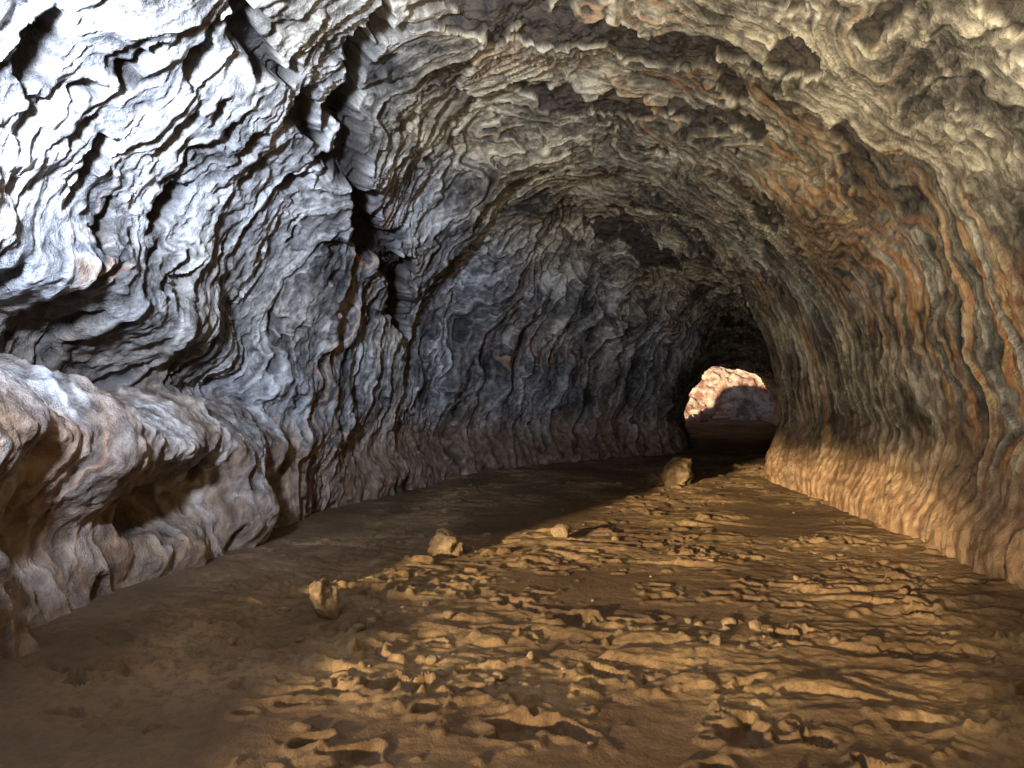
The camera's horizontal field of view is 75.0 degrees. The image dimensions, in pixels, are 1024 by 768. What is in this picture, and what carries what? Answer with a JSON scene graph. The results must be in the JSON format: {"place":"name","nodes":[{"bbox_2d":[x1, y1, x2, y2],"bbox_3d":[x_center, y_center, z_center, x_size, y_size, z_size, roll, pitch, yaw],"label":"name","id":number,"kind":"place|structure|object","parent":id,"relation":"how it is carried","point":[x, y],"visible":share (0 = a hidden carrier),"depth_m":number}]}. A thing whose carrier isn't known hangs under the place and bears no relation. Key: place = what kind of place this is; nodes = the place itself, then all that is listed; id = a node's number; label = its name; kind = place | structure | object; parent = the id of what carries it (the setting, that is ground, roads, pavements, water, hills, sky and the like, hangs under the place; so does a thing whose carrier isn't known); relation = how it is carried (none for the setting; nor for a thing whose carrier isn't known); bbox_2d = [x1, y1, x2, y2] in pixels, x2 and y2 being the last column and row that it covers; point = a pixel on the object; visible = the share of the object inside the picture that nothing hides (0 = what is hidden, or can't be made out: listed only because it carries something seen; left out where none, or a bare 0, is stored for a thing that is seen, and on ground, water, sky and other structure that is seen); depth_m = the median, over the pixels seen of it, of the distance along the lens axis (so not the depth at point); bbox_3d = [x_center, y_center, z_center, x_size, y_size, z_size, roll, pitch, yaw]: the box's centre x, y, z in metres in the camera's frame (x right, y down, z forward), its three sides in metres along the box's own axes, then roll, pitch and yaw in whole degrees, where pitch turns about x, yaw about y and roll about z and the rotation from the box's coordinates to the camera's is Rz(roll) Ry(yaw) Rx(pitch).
{"place":"outdoors","nodes":[
{"label":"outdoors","id":0,"kind":"place"},
{"bbox_2d":[0,418,1023,767],"bbox_3d":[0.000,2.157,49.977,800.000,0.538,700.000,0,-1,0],"label":"ground","id":1,"kind":"structure","parent":0,"point":[878,646],"depth_m":4.36},
{"bbox_2d":[309,578,338,619],"bbox_3d":[-1.410,1.619,4.977,0.221,0.361,0.207,0,-1,-33],"label":"rock","id":2,"kind":"object","parent":1,"relation":"on","point":[324,597],"visible":0.92,"depth_m":4.92},
{"bbox_2d":[427,528,464,557],"bbox_3d":[-0.678,1.676,6.878,0.377,0.360,0.234,0,-1,0],"label":"rock","id":3,"kind":"object","parent":1,"relation":"on","point":[445,543],"visible":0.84,"depth_m":6.81},
{"bbox_2d":[0,0,1023,659],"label":"lava tube cave wall","id":4,"kind":"structure","parent":1,"relation":"on","point":[266,266],"depth_m":6.96},
{"bbox_2d":[550,523,569,537],"bbox_3d":[0.541,1.652,7.471,0.222,0.184,0.172,0,-1,0],"label":"rock","id":5,"kind":"object","parent":1,"relation":"on","point":[560,530],"visible":0.99,"depth_m":7.41},
{"bbox_2d":[227,479,984,767],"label":"loose stones","id":6,"kind":"object","parent":1,"relation":"on","point":[715,639],"visible":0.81,"depth_m":4.59},
{"bbox_2d":[647,457,693,487],"bbox_3d":[2.842,1.679,12.110,0.954,0.697,0.572,0,-1,-12],"label":"boulder","id":7,"kind":"object","parent":1,"relation":"on","point":[676,470],"visible":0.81,"depth_m":11.92},
{"bbox_2d":[684,366,774,420],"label":"rubble slope","id":8,"kind":"structure","parent":1,"relation":"on","point":[719,389],"depth_m":35.16},
{"bbox_2d":[687,373,773,420],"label":"collapse boulders","id":9,"kind":"object","parent":8,"relation":"on","point":[704,414],"visible":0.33,"depth_m":33.81}
]}

